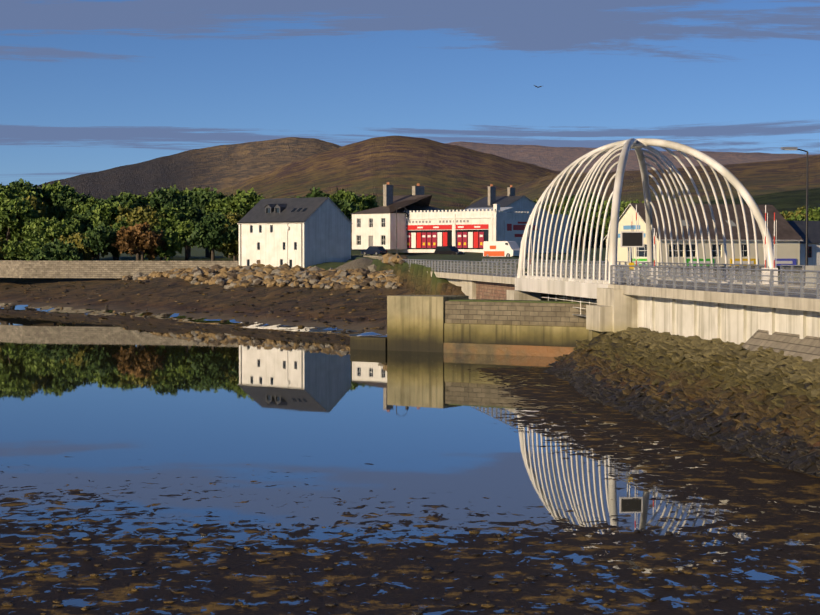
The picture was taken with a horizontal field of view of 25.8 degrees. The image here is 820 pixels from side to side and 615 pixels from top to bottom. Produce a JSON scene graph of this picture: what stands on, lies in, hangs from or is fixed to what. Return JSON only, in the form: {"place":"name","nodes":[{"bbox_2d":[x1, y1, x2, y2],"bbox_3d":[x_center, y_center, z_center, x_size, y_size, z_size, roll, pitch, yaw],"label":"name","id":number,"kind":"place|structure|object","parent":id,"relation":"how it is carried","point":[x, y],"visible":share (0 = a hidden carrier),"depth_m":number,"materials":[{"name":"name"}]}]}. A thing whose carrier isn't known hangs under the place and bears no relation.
{"place":"outdoors","nodes":[
{"label":"outdoors","id":0,"kind":"place"},
{"bbox_2d":[37,137,341,199],"bbox_3d":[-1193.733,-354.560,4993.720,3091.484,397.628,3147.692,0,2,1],"label":"hill","id":1,"kind":"structure","parent":0,"point":[219,167],"depth_m":5788.42,"materials":[{"name":"brown plant"}]},
{"bbox_2d":[217,136,560,211],"bbox_3d":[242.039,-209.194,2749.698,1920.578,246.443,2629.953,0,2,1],"label":"hill","id":2,"kind":"structure","parent":0,"point":[452,177],"depth_m":3207.57,"materials":[{"name":"brown plant"}]},
{"bbox_2d":[0,310,819,614],"bbox_3d":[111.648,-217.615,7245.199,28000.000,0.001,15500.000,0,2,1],"label":"water","id":3,"kind":"structure","parent":0,"point":[120,438],"depth_m":56.98,"materials":[{"name":"blue liquid"}]},
{"bbox_2d":[0,240,819,476],"bbox_3d":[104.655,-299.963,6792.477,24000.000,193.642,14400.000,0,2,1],"label":"ground","id":4,"kind":"structure","parent":0,"point":[416,279],"depth_m":204.43,"materials":[{"name":"brown soil"}]},
{"bbox_2d":[0,178,264,278],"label":"shore trees","id":5,"kind":"object","parent":4,"relation":"on","point":[57,221],"visible":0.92,"depth_m":300.87,"materials":[{"name":"green plant"}]},
{"bbox_2d":[0,256,377,277],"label":"shore walls","id":6,"kind":"structure","parent":4,"relation":"on","point":[59,269],"depth_m":266.73,"materials":[{"name":"grey stone"}]},
{"bbox_2d":[110,253,406,289],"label":"shore riprap","id":7,"kind":"object","parent":4,"relation":"on","point":[269,275],"visible":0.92,"depth_m":227.13,"materials":[{"name":"brown stone"}]},
{"bbox_2d":[237,197,351,267],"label":"building","id":8,"kind":"structure","parent":4,"relation":"on","point":[326,229],"depth_m":253.55,"materials":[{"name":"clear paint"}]},
{"bbox_2d":[237,221,303,266],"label":"gutters and downpipes","id":9,"kind":"object","parent":8,"relation":"attached to","point":[271,222],"visible":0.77,"depth_m":253.09,"materials":[{"name":"black paint"}]},
{"bbox_2d":[264,204,306,263],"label":"mill house dormers","id":10,"kind":"object","parent":8,"relation":"attached to","point":[275,208],"visible":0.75,"depth_m":255.23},
{"bbox_2d":[224,187,378,259],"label":"village trees","id":11,"kind":"object","parent":4,"relation":"on","point":[347,203],"visible":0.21,"depth_m":340.20,"materials":[{"name":"green plant"}]},
{"bbox_2d":[335,258,372,269],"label":"gravel mound","id":12,"kind":"object","parent":4,"relation":"on","point":[364,263],"visible":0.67,"depth_m":237.49,"materials":[{"name":"grey gravel"}]},
{"bbox_2d":[361,246,386,255],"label":"blue hatchback car","id":13,"kind":"object","parent":4,"relation":"on","point":[375,250],"visible":1,"depth_m":281.40,"materials":[{"name":"blue metal"}]},
{"bbox_2d":[350,182,451,248],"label":"hipped house","id":14,"kind":"structure","parent":4,"relation":"on","point":[376,226],"depth_m":294.61,"materials":[{"name":"white paint"}]},
{"bbox_2d":[396,207,408,253],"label":"village lamp post","id":15,"kind":"object","parent":4,"relation":"on","point":[406,215],"visible":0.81,"depth_m":225.09,"materials":[{"name":"black metal"}]},
{"bbox_2d":[0,279,819,614],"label":"beach stones","id":16,"kind":"object","parent":4,"relation":"on","point":[422,609],"visible":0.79,"depth_m":43.12,"materials":[{"name":"brown stone"}]},
{"bbox_2d":[434,246,464,254],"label":"dark suv","id":17,"kind":"object","parent":4,"relation":"on","point":[451,250],"visible":0.73,"depth_m":264.52,"materials":[{"name":"black metal"}]},
{"bbox_2d":[350,295,596,356],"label":"pier wall","id":18,"kind":"structure","parent":4,"relation":"on","point":[445,323],"depth_m":132.24,"materials":[{"name":"concrete"}]},
{"bbox_2d":[385,204,570,252],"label":"supermarket","id":19,"kind":"structure","parent":4,"relation":"on","point":[467,230],"depth_m":287.98,"materials":[{"name":"white paint"}]},
{"bbox_2d":[483,241,519,256],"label":"white delivery van","id":20,"kind":"object","parent":4,"relation":"on","point":[501,249],"visible":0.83,"depth_m":250.06,"materials":[{"name":"white metal"}]},
{"bbox_2d":[459,184,550,213],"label":"house","id":21,"kind":"structure","parent":4,"relation":"on","point":[519,203],"depth_m":334.84,"materials":[{"name":"stone"}]},
{"bbox_2d":[427,271,819,361],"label":"bridge deck","id":22,"kind":"structure","parent":4,"relation":"on","point":[776,322],"depth_m":98.64,"materials":[{"name":"beige concrete"}]},
{"bbox_2d":[542,294,596,316],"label":"railing","id":23,"kind":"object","parent":22,"relation":"attached to","point":[580,301],"visible":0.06,"depth_m":127.53,"materials":[{"name":"white metal"}]},
{"bbox_2d":[402,259,819,298],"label":"bridge railing","id":24,"kind":"object","parent":22,"relation":"on","point":[645,269],"visible":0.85,"depth_m":111.85,"materials":[{"name":"grey metal"}]},
{"bbox_2d":[620,231,643,284],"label":"sign","id":25,"kind":"object","parent":22,"relation":"on","point":[628,239],"depth_m":111.50,"materials":[{"name":"grey metal"}]},
{"bbox_2d":[515,138,775,298],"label":"bridge arch","id":26,"kind":"structure","parent":22,"relation":"on","point":[577,287],"depth_m":127.44,"materials":[{"name":"white painted steel"},{"name":"concrete"}]},
{"bbox_2d":[529,205,777,284],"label":"poles","id":27,"kind":"object","parent":22,"relation":"on","point":[763,272],"visible":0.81,"depth_m":113.50,"materials":[{"name":"white metal"}]},
{"bbox_2d":[781,147,807,285],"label":"street lamp","id":28,"kind":"object","parent":22,"relation":"on","point":[806,245],"depth_m":109.54,"materials":[{"name":"grey metal"}]},
{"bbox_2d":[805,265,819,286],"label":"stone pillar","id":29,"kind":"structure","parent":22,"relation":"on","point":[813,267],"depth_m":106.31,"materials":[{"name":"grey stone"}]},
{"bbox_2d":[530,192,819,248],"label":"trees","id":30,"kind":"object","parent":4,"relation":"on","point":[799,214],"visible":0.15,"depth_m":391.57,"materials":[{"name":"green plant"}]},
{"bbox_2d":[545,327,819,476],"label":"revetment stones","id":31,"kind":"object","parent":4,"relation":"on","point":[749,372],"visible":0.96,"depth_m":80.57,"materials":[{"name":"brown stone"}]},
{"bbox_2d":[571,188,819,247],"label":"trees","id":32,"kind":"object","parent":4,"relation":"on","point":[791,201],"visible":0.17,"depth_m":815.51,"materials":[{"name":"plant"}]},
{"bbox_2d":[603,203,802,266],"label":"cream shop","id":33,"kind":"structure","parent":4,"relation":"on","point":[789,239],"depth_m":186.68,"materials":[{"name":"beige paint"}]},
{"bbox_2d":[787,221,819,264],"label":"house","id":34,"kind":"structure","parent":4,"relation":"on","point":[799,227],"depth_m":191.28,"materials":[{"name":"grey paint"}]},
{"bbox_2d":[0,0,819,185],"label":"sky","id":35,"kind":"structure","parent":0,"point":[87,86],"materials":[{"name":"blue"}]},
{"bbox_2d":[444,141,819,172],"bbox_3d":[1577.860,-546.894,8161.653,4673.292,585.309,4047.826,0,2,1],"label":"hill ridge","id":36,"kind":"structure","parent":0,"point":[561,159],"depth_m":9254.64,"materials":[{"name":"brown plant"}]},
{"bbox_2d":[469,155,819,205],"bbox_3d":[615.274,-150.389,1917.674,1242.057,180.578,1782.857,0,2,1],"label":"hill","id":37,"kind":"structure","parent":0,"point":[761,178],"depth_m":2279.86,"materials":[{"name":"brown plant"}]}
]}

